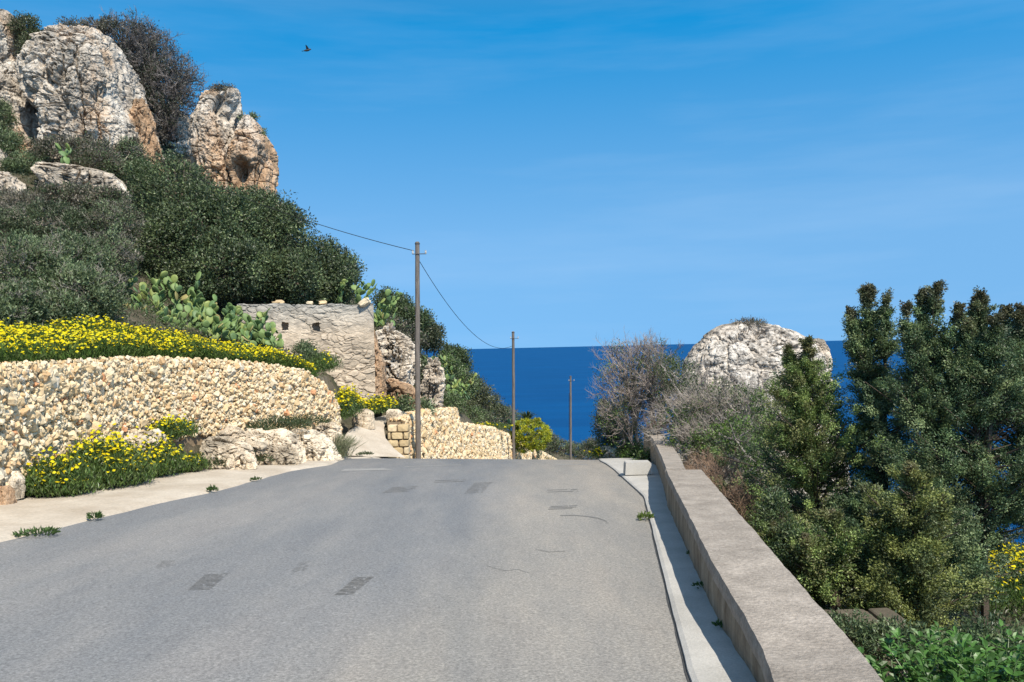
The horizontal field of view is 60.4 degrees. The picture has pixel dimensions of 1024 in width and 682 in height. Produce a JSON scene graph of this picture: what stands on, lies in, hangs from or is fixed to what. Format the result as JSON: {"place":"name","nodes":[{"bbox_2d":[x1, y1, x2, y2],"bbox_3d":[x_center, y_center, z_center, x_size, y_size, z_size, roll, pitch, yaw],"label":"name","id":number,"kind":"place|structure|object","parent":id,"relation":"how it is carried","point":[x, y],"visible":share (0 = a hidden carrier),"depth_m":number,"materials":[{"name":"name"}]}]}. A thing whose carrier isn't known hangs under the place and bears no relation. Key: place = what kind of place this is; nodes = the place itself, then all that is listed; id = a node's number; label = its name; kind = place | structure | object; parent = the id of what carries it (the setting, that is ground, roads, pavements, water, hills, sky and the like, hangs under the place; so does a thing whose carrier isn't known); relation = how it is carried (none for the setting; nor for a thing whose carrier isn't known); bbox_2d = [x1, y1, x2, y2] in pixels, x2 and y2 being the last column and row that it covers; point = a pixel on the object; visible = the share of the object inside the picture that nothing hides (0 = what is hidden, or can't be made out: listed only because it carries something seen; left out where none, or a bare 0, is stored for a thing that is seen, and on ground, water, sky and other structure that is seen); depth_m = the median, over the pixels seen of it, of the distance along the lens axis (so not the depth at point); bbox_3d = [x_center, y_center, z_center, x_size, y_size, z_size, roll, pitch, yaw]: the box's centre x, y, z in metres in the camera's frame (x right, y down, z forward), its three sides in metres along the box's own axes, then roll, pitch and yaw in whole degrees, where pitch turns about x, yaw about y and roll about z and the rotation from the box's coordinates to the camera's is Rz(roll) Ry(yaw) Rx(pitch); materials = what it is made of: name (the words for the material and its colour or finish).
{"place":"outdoors","nodes":[
{"label":"outdoors","id":0,"kind":"place"},
{"bbox_2d":[0,457,385,541],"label":"verge","id":1,"kind":"structure","parent":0,"point":[55,512],"depth_m":12.42,"materials":[{"name":"concrete"}]},
{"bbox_2d":[22,446,104,498],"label":"daisy clump","id":2,"kind":"object","parent":1,"relation":"on","point":[58,476],"visible":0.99,"depth_m":12.53,"materials":[{"name":"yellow plant"}]},
{"bbox_2d":[64,423,159,489],"bbox_3d":[-6.514,1.824,13.985,1.741,1.005,1.945,-1,0,0],"label":"daisy clump","id":3,"kind":"object","parent":1,"relation":"on","point":[120,463],"visible":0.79,"depth_m":13.69,"materials":[{"name":"yellow plant"}]},
{"bbox_2d":[127,424,189,476],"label":"daisy clump","id":4,"kind":"object","parent":1,"relation":"on","point":[171,460],"visible":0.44,"depth_m":15.42,"materials":[{"name":"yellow plant"}]},
{"bbox_2d":[0,355,342,485],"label":"rubble wall","id":5,"kind":"structure","parent":1,"relation":"on","point":[59,406],"depth_m":16.24,"materials":[{"name":"stone"}]},
{"bbox_2d":[199,436,256,468],"bbox_3d":[-5.613,2.182,17.376,1.138,0.664,1.196,-1,0,0],"label":"verge rock","id":6,"kind":"object","parent":1,"relation":"on","point":[211,447],"visible":0.59,"depth_m":17.01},
{"bbox_2d":[226,451,258,469],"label":"verge rock","id":7,"kind":"object","parent":1,"relation":"on","point":[242,460],"visible":1,"depth_m":16.75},
{"bbox_2d":[243,428,305,464],"bbox_3d":[-5.054,2.220,18.579,1.289,0.774,1.435,-1,0,0],"label":"verge rock","id":8,"kind":"object","parent":1,"relation":"on","point":[262,441],"visible":0.62,"depth_m":18.21,"materials":[{"name":"stone"}]},
{"bbox_2d":[291,428,341,460],"bbox_3d":[-4.498,2.342,19.957,1.174,0.757,1.254,-1,0,0],"label":"verge rock","id":9,"kind":"object","parent":1,"relation":"on","point":[317,445],"visible":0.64,"depth_m":19.58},
{"bbox_2d":[0,458,687,681],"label":"road","id":10,"kind":"structure","parent":0,"point":[105,599],"depth_m":7.16,"materials":[{"name":"asphalt"}]},
{"bbox_2d":[343,415,403,456],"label":"dirt track","id":11,"kind":"structure","parent":0,"point":[376,442],"depth_m":24.97,"materials":[{"name":"soil"}]},
{"bbox_2d":[0,143,1023,680],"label":"ground","id":12,"kind":"structure","parent":0,"point":[332,385],"depth_m":28.03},
{"bbox_2d":[0,9,22,64],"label":"cliff rock","id":13,"kind":"object","parent":12,"relation":"on","point":[7,38],"visible":0.2,"depth_m":45.41,"materials":[{"name":"stone"}]},
{"bbox_2d":[0,61,42,157],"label":"cliff rock","id":14,"kind":"object","parent":12,"relation":"on","point":[23,107],"visible":0.3,"depth_m":44.05,"materials":[{"name":"stone"}]},
{"bbox_2d":[0,96,46,174],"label":"slope shrub","id":15,"kind":"object","parent":12,"relation":"on","point":[12,142],"visible":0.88,"depth_m":41.53,"materials":[{"name":"green plant"}]},
{"bbox_2d":[5,10,43,113],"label":"slope shrub","id":16,"kind":"object","parent":12,"relation":"on","point":[21,19],"visible":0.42,"depth_m":45.24,"materials":[{"name":"green plant"}]},
{"bbox_2d":[0,185,50,237],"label":"slope shrub","id":17,"kind":"object","parent":12,"relation":"on","point":[23,196],"visible":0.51,"depth_m":32.50,"materials":[{"name":"green plant"}]},
{"bbox_2d":[0,276,51,327],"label":"slope shrub","id":18,"kind":"object","parent":12,"relation":"on","point":[17,298],"visible":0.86,"depth_m":19.20,"materials":[{"name":"green plant"}]},
{"bbox_2d":[0,227,117,292],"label":"slope shrub","id":19,"kind":"object","parent":12,"relation":"on","point":[34,254],"visible":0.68,"depth_m":21.93,"materials":[{"name":"green plant"}]},
{"bbox_2d":[0,196,120,249],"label":"slope shrub","id":20,"kind":"object","parent":12,"relation":"on","point":[71,218],"visible":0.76,"depth_m":28.45,"materials":[{"name":"green plant"}]},
{"bbox_2d":[20,130,124,173],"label":"slope shrub","id":21,"kind":"object","parent":12,"relation":"on","point":[93,154],"visible":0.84,"depth_m":41.05,"materials":[{"name":"green plant"}]},
{"bbox_2d":[21,179,137,217],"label":"slope shrub","id":22,"kind":"object","parent":12,"relation":"on","point":[84,197],"visible":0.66,"depth_m":34.96,"materials":[{"name":"green plant"}]},
{"bbox_2d":[30,161,130,201],"bbox_3d":[-19.514,-7.157,40.050,4.346,1.976,3.349,-1,0,0],"label":"cliff rock","id":23,"kind":"object","parent":12,"relation":"on","point":[59,173],"visible":0.46,"depth_m":38.82,"materials":[{"name":"white stone"}]},
{"bbox_2d":[29,258,133,324],"bbox_3d":[-10.489,-1.020,21.088,2.618,2.007,3.015,-1,0,0],"label":"slope shrub","id":24,"kind":"object","parent":12,"relation":"on","point":[95,294],"visible":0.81,"depth_m":20.88,"materials":[{"name":"green plant"}]},
{"bbox_2d":[15,22,164,162],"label":"cliff rock","id":25,"kind":"object","parent":12,"relation":"on","point":[88,74],"visible":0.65,"depth_m":42.59,"materials":[{"name":"stone"}]},
{"bbox_2d":[53,13,126,37],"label":"slope shrub","id":26,"kind":"object","parent":12,"relation":"on","point":[101,21],"visible":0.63,"depth_m":49.68,"materials":[{"name":"green plant"}]},
{"bbox_2d":[79,196,145,287],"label":"slope shrub","id":27,"kind":"object","parent":12,"relation":"on","point":[120,242],"visible":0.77,"depth_m":26.68,"materials":[{"name":"green plant"}]},
{"bbox_2d":[99,135,148,182],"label":"slope shrub","id":28,"kind":"object","parent":12,"relation":"on","point":[125,148],"visible":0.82,"depth_m":42.63,"materials":[{"name":"green plant"}]},
{"bbox_2d":[123,428,166,452],"bbox_3d":[-6.534,1.784,15.680,0.626,0.418,1.080,-1,0,0],"label":"verge rock","id":29,"kind":"object","parent":12,"relation":"on","point":[140,435],"visible":0.53,"depth_m":15.37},
{"bbox_2d":[128,98,164,171],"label":"cliff rock","id":30,"kind":"object","parent":12,"relation":"on","point":[140,115],"visible":0.48,"depth_m":45.86,"materials":[{"name":"stone"}]},
{"bbox_2d":[84,6,210,144],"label":"cliff top tree","id":31,"kind":"object","parent":12,"relation":"on","point":[144,54],"visible":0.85,"depth_m":50.10,"materials":[{"name":"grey plant"}]},
{"bbox_2d":[0,314,321,376],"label":"daisy bank","id":32,"kind":"structure","parent":12,"relation":"on","point":[92,338],"depth_m":17.38,"materials":[{"name":"yellow plant"}]},
{"bbox_2d":[157,112,190,156],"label":"cliff rock","id":33,"kind":"object","parent":12,"relation":"on","point":[179,141],"visible":0.18,"depth_m":52.85,"materials":[{"name":"stone"}]},
{"bbox_2d":[147,414,204,439],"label":"daisy clump","id":34,"kind":"object","parent":12,"relation":"on","point":[178,428],"visible":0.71,"depth_m":16.73,"materials":[{"name":"yellow plant"}]},
{"bbox_2d":[146,271,216,316],"bbox_3d":[-10.276,-1.345,26.989,2.469,1.610,1.151,-1,0,-9],"label":"prickly pear","id":35,"kind":"object","parent":12,"relation":"on","point":[197,301],"visible":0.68,"depth_m":26.72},
{"bbox_2d":[117,142,283,305],"bbox_3d":[-11.600,-4.107,32.020,7.100,6.407,4.887,-1,0,27],"label":"carob tree","id":36,"kind":"object","parent":12,"relation":"on","point":[187,224],"visible":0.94,"depth_m":30.95,"materials":[{"name":"green plant"}]},
{"bbox_2d":[172,302,235,334],"bbox_3d":[-8.890,-0.577,25.600,1.804,1.154,0.919,-1,0,-4],"label":"prickly pear","id":37,"kind":"object","parent":12,"relation":"on","point":[199,314],"visible":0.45,"depth_m":25.39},
{"bbox_2d":[187,88,247,194],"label":"cliff rock","id":38,"kind":"object","parent":12,"relation":"on","point":[214,120],"visible":0.59,"depth_m":44.89,"materials":[{"name":"stone"}]},
{"bbox_2d":[200,315,256,347],"bbox_3d":[-8.076,-0.218,25.003,1.536,1.027,1.204,-1,0,-22],"label":"prickly pear","id":39,"kind":"object","parent":12,"relation":"on","point":[223,326],"visible":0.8,"depth_m":24.86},
{"bbox_2d":[211,302,275,339],"bbox_3d":[-7.998,-0.594,26.127,1.643,1.150,1.170,-1,0,21],"label":"prickly pear","id":40,"kind":"object","parent":12,"relation":"on","point":[261,317],"visible":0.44,"depth_m":26.23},
{"bbox_2d":[226,114,278,213],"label":"cliff rock","id":41,"kind":"object","parent":12,"relation":"on","point":[253,156],"visible":0.77,"depth_m":44.97,"materials":[{"name":"stone"}]},
{"bbox_2d":[244,314,283,350],"bbox_3d":[-7.341,-0.187,25.923,1.209,1.292,1.105,-1,0,-16],"label":"prickly pear","id":42,"kind":"object","parent":12,"relation":"on","point":[267,338],"visible":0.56,"depth_m":25.82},
{"bbox_2d":[217,183,328,304],"bbox_3d":[-9.140,-3.526,33.522,4.522,5.284,4.605,-1,0,0],"label":"carob tree","id":43,"kind":"object","parent":12,"relation":"on","point":[294,278],"visible":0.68,"depth_m":32.77,"materials":[{"name":"green plant"}]},
{"bbox_2d":[0,143,554,459],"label":"undergrowth","id":44,"kind":"object","parent":12,"relation":"on","point":[159,315],"visible":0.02,"depth_m":25.59,"materials":[{"name":"green plant"}]},
{"bbox_2d":[246,414,311,429],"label":"weed tuft","id":45,"kind":"object","parent":12,"relation":"on","point":[286,420],"visible":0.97,"depth_m":19.48,"materials":[{"name":"green plant"}]},
{"bbox_2d":[237,303,375,400],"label":"ruined wall","id":46,"kind":"structure","parent":12,"relation":"on","point":[344,332],"depth_m":29.11,"materials":[{"name":"stone"}]},
{"bbox_2d":[307,347,343,371],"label":"daisy clump","id":47,"kind":"object","parent":12,"relation":"on","point":[323,363],"visible":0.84,"depth_m":24.94,"materials":[{"name":"green plant"}]},
{"bbox_2d":[299,233,367,305],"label":"carob tree","id":48,"kind":"object","parent":12,"relation":"on","point":[338,267],"visible":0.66,"depth_m":34.45,"materials":[{"name":"green plant"}]},
{"bbox_2d":[334,383,370,419],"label":"daisy clump","id":49,"kind":"object","parent":12,"relation":"on","point":[349,401],"visible":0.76,"depth_m":24.91,"materials":[{"name":"yellow plant"}]},
{"bbox_2d":[373,330,386,399],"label":"rubble buttress","id":50,"kind":"structure","parent":12,"relation":"on","point":[380,377],"depth_m":29.51,"materials":[{"name":"stone"}]},
{"bbox_2d":[361,392,400,414],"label":"daisy clump","id":51,"kind":"object","parent":12,"relation":"on","point":[379,404],"visible":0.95,"depth_m":27.90,"materials":[{"name":"yellow plant"}]},
{"bbox_2d":[375,321,420,384],"bbox_3d":[-4.371,0.585,32.956,1.882,2.641,3.164,-1,0,0],"label":"limestone outcrop","id":52,"kind":"object","parent":12,"relation":"on","point":[396,348],"visible":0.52,"depth_m":32.02,"materials":[{"name":"stone"}]},
{"bbox_2d":[374,289,402,326],"bbox_3d":[-4.896,-1.225,33.084,1.489,1.382,0.878,-1,0,20],"label":"prickly pear","id":53,"kind":"object","parent":52,"relation":"on","point":[381,317],"visible":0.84,"depth_m":33.05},
{"bbox_2d":[387,424,409,458],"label":"stone pier","id":54,"kind":"structure","parent":12,"relation":"on","point":[398,436],"depth_m":26.29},
{"bbox_2d":[369,285,434,333],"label":"hill bush","id":55,"kind":"object","parent":12,"relation":"on","point":[404,304],"visible":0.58,"depth_m":41.02,"materials":[{"name":"green plant"}]},
{"bbox_2d":[386,378,421,406],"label":"limestone outcrop","id":56,"kind":"object","parent":12,"relation":"on","point":[394,387],"visible":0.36,"depth_m":30.36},
{"bbox_2d":[378,313,429,349],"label":"hill bush","id":57,"kind":"object","parent":12,"relation":"on","point":[402,327],"visible":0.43,"depth_m":38.43,"materials":[{"name":"green plant"}]},
{"bbox_2d":[392,392,437,420],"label":"hill bush","id":58,"kind":"object","parent":12,"relation":"on","point":[405,404],"visible":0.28,"depth_m":29.66,"materials":[{"name":"green plant"}]},
{"bbox_2d":[412,242,426,458],"bbox_3d":[-2.823,0.492,27.287,0.515,7.154,0.199,-1,0,0],"label":"utility pole","id":59,"kind":"object","parent":12,"relation":"on","point":[417,365],"visible":0.94,"depth_m":27.24,"materials":[{"name":"wood"}]},
{"bbox_2d":[420,357,445,408],"bbox_3d":[-3.076,1.688,33.404,1.108,2.137,2.033,-1,0,0],"label":"limestone outcrop","id":60,"kind":"object","parent":12,"relation":"on","point":[432,385],"visible":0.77,"depth_m":32.96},
{"bbox_2d":[420,311,448,357],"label":"hill bush","id":61,"kind":"object","parent":12,"relation":"on","point":[435,334],"visible":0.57,"depth_m":42.99,"materials":[{"name":"green plant"}]},
{"bbox_2d":[430,347,484,397],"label":"hill bush","id":62,"kind":"object","parent":12,"relation":"on","point":[459,372],"visible":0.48,"depth_m":47.26,"materials":[{"name":"green plant"}]},
{"bbox_2d":[443,391,491,423],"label":"hill bush","id":63,"kind":"object","parent":12,"relation":"on","point":[449,400],"visible":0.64,"depth_m":39.17,"materials":[{"name":"green plant"}]},
{"bbox_2d":[387,407,556,459],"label":"rubble wall","id":64,"kind":"structure","parent":12,"relation":"on","point":[447,434],"depth_m":34.26,"materials":[{"name":"stone"}]},
{"bbox_2d":[464,376,504,420],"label":"hill bush","id":65,"kind":"object","parent":12,"relation":"on","point":[490,397],"visible":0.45,"depth_m":51.87,"materials":[{"name":"green plant"}]},
{"bbox_2d":[509,417,553,458],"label":"euphorbia bush","id":66,"kind":"object","parent":12,"relation":"on","point":[543,441],"visible":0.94,"depth_m":47.44,"materials":[{"name":"yellow plant"}]},
{"bbox_2d":[538,431,575,459],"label":"hill bush","id":67,"kind":"object","parent":12,"relation":"on","point":[554,444],"visible":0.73,"depth_m":73.33,"materials":[{"name":"green plant"}]},
{"bbox_2d":[589,395,644,452],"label":"green shrub","id":68,"kind":"object","parent":12,"relation":"on","point":[601,439],"visible":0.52,"depth_m":24.70,"materials":[{"name":"green plant"}]},
{"bbox_2d":[611,440,650,461],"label":"green shrub","id":69,"kind":"object","parent":12,"relation":"on","point":[635,451],"visible":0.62,"depth_m":22.63,"materials":[{"name":"green plant"}]},
{"bbox_2d":[585,325,693,446],"bbox_3d":[3.491,1.748,23.181,3.176,4.413,2.791,-1,0,23],"label":"bare shrub","id":70,"kind":"object","parent":12,"relation":"on","point":[632,397],"visible":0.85,"depth_m":22.98,"materials":[{"name":"grey plant"}]},
{"bbox_2d":[643,428,684,500],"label":"roadside parapet","id":71,"kind":"structure","parent":12,"relation":"on","point":[667,457],"depth_m":15.48,"materials":[{"name":"concrete"}]},
{"bbox_2d":[645,348,742,469],"bbox_3d":[4.376,2.118,20.406,2.107,3.951,4.056,-1,0,0],"label":"green shrub","id":72,"kind":"object","parent":12,"relation":"on","point":[672,369],"visible":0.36,"depth_m":20.95,"materials":[{"name":"green plant"}]},
{"bbox_2d":[637,354,785,495],"bbox_3d":[3.973,2.058,17.144,2.810,3.685,2.953,-1,0,-23],"label":"bare shrub","id":73,"kind":"object","parent":12,"relation":"on","point":[713,407],"visible":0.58,"depth_m":17.09,"materials":[{"name":"grey plant"}]},
{"bbox_2d":[683,443,770,531],"bbox_3d":[3.146,2.576,13.425,1.441,2.050,3.262,-1,0,0],"label":"bare shrub","id":74,"kind":"object","parent":12,"relation":"on","point":[738,490],"visible":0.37,"depth_m":13.30,"materials":[{"name":"brown plant"}]},
{"bbox_2d":[678,410,779,515],"bbox_3d":[3.970,2.560,15.507,1.253,2.722,3.000,-1,0,-14],"label":"green shrub","id":75,"kind":"object","parent":12,"relation":"on","point":[713,440],"visible":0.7,"depth_m":15.43,"materials":[{"name":"green plant"}]},
{"bbox_2d":[669,321,854,500],"bbox_3d":[7.142,2.148,25.974,5.696,5.496,4.145,-1,0,0],"label":"limestone boulder","id":76,"kind":"object","parent":12,"relation":"on","point":[728,346],"visible":0.27,"depth_m":24.89,"materials":[{"name":"stone"}]},
{"bbox_2d":[665,470,882,681],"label":"roadside parapet","id":77,"kind":"structure","parent":12,"relation":"on","point":[779,624],"depth_m":5.38,"materials":[{"name":"concrete"}]},
{"bbox_2d":[754,485,810,576],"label":"green shrub","id":78,"kind":"object","parent":12,"relation":"on","point":[767,515],"visible":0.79,"depth_m":9.64,"materials":[{"name":"green plant"}]},
{"bbox_2d":[748,513,845,609],"bbox_3d":[3.051,2.636,9.913,1.289,1.340,1.515,-2,0,40],"label":"shrub","id":79,"kind":"object","parent":12,"relation":"on","point":[765,535],"visible":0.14,"depth_m":9.88,"materials":[{"name":"green plant"}]},
{"bbox_2d":[785,502,885,610],"bbox_3d":[3.330,2.494,9.151,1.538,1.604,1.234,-1,0,17],"label":"young cypress","id":80,"kind":"object","parent":12,"relation":"on","point":[842,551],"visible":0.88,"depth_m":9.01,"materials":[{"name":"green plant"}]},
{"bbox_2d":[709,335,965,536],"bbox_3d":[4.264,1.715,12.126,3.419,3.631,3.279,-1,0,0],"label":"cypress","id":81,"kind":"object","parent":12,"relation":"on","point":[801,386],"visible":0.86,"depth_m":12.02,"materials":[{"name":"green plant"}]},
{"bbox_2d":[799,481,908,605],"bbox_3d":[4.113,2.503,10.290,1.544,1.800,1.744,-1,0,0],"label":"cypress","id":82,"kind":"object","parent":12,"relation":"on","point":[854,511],"visible":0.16,"depth_m":10.08,"materials":[{"name":"green plant"}]},
{"bbox_2d":[824,608,906,681],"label":"terrace wall","id":83,"kind":"structure","parent":12,"relation":"on","point":[872,613],"depth_m":8.09,"materials":[{"name":"stone"}]},
{"bbox_2d":[729,491,1023,681],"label":"undergrowth","id":84,"kind":"object","parent":12,"relation":"on","point":[1005,609],"visible":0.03,"depth_m":11.87,"materials":[{"name":"green plant"}]},
{"bbox_2d":[827,607,926,668],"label":"green shrub","id":85,"kind":"object","parent":12,"relation":"on","point":[868,636],"visible":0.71,"depth_m":7.48,"materials":[{"name":"green plant"}]},
{"bbox_2d":[816,282,974,526],"bbox_3d":[5.147,1.395,11.823,2.147,4.408,1.617,-1,0,27],"label":"cypress","id":86,"kind":"object","parent":12,"relation":"on","point":[870,334],"visible":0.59,"depth_m":11.72,"materials":[{"name":"green plant"}]},
{"bbox_2d":[855,627,948,681],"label":"leafy plant","id":87,"kind":"object","parent":12,"relation":"on","point":[874,663],"visible":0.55,"depth_m":5.72,"materials":[{"name":"green plant"}]},
{"bbox_2d":[833,458,994,674],"bbox_3d":[3.974,2.258,8.785,1.446,2.180,1.249,-1,0,0],"label":"young cypress","id":88,"kind":"object","parent":12,"relation":"on","point":[913,560],"visible":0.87,"depth_m":8.66,"materials":[{"name":"green plant"}]},
{"bbox_2d":[881,626,982,681],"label":"leafy plant","id":89,"kind":"object","parent":12,"relation":"on","point":[953,653],"visible":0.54,"depth_m":5.91,"materials":[{"name":"green plant"}]},
{"bbox_2d":[842,279,1023,623],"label":"cypress","id":90,"kind":"object","parent":12,"relation":"on","point":[926,346],"visible":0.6,"depth_m":10.60,"materials":[{"name":"green plant"}]},
{"bbox_2d":[854,285,1023,631],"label":"cypress","id":91,"kind":"object","parent":12,"relation":"on","point":[979,335],"visible":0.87,"depth_m":10.36,"materials":[{"name":"green plant"}]},
{"bbox_2d":[882,639,1006,681],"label":"leafy plant","id":92,"kind":"object","parent":12,"relation":"on","point":[974,647],"visible":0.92,"depth_m":5.41,"materials":[{"name":"green plant"}]},
{"bbox_2d":[881,489,1014,642],"bbox_3d":[4.715,2.590,9.531,1.333,1.792,1.435,-1,0,22],"label":"cypress","id":93,"kind":"object","parent":12,"relation":"on","point":[964,539],"visible":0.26,"depth_m":9.40,"materials":[{"name":"green plant"}]},
{"bbox_2d":[890,612,1023,669],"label":"green shrub","id":94,"kind":"object","parent":12,"relation":"on","point":[979,629],"visible":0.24,"depth_m":7.49,"materials":[{"name":"green plant"}]},
{"bbox_2d":[911,621,1010,679],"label":"leafy plant","id":95,"kind":"object","parent":12,"relation":"on","point":[936,645],"visible":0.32,"depth_m":6.27,"materials":[{"name":"green plant"}]},
{"bbox_2d":[928,633,1023,681],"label":"leafy plant","id":96,"kind":"object","parent":12,"relation":"on","point":[1005,676],"visible":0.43,"depth_m":5.75,"materials":[{"name":"green plant"}]},
{"bbox_2d":[943,637,1023,681],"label":"leafy plant","id":97,"kind":"object","parent":12,"relation":"on","point":[986,669],"visible":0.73,"depth_m":5.45,"materials":[{"name":"green plant"}]},
{"bbox_2d":[954,302,1023,536],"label":"cypress","id":98,"kind":"object","parent":12,"relation":"on","point":[1016,317],"visible":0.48,"depth_m":10.69,"materials":[{"name":"green plant"}]},
{"bbox_2d":[968,542,1023,619],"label":"flowering bush","id":99,"kind":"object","parent":12,"relation":"on","point":[1017,586],"depth_m":13.10,"materials":[{"name":"yellow plant"}]},
{"bbox_2d":[985,619,1023,677],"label":"leafy plant","id":100,"kind":"object","parent":12,"relation":"on","point":[1006,644],"visible":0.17,"depth_m":6.35,"materials":[{"name":"green plant"}]},
{"bbox_2d":[0,0,1023,349],"label":"sky","id":101,"kind":"structure","parent":0,"point":[566,173],"materials":[{"name":"blue"}]},
{"bbox_2d":[598,458,755,681],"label":"pavement","id":102,"kind":"structure","parent":0,"point":[710,653],"depth_m":6.48,"materials":[{"name":"concrete"}]},
{"bbox_2d":[623,460,651,474],"bbox_3d":[2.303,2.329,16.199,0.480,0.228,0.319,-1,0,0],"label":"concrete block","id":103,"kind":"object","parent":102,"relation":"on","point":[637,467],"depth_m":16.04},
{"bbox_2d":[421,339,1023,545],"bbox_3d":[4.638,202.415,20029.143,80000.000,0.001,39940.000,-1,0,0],"label":"sea","id":104,"kind":"structure","parent":0,"point":[542,382],"depth_m":2186.53,"materials":[{"name":"liquid"}]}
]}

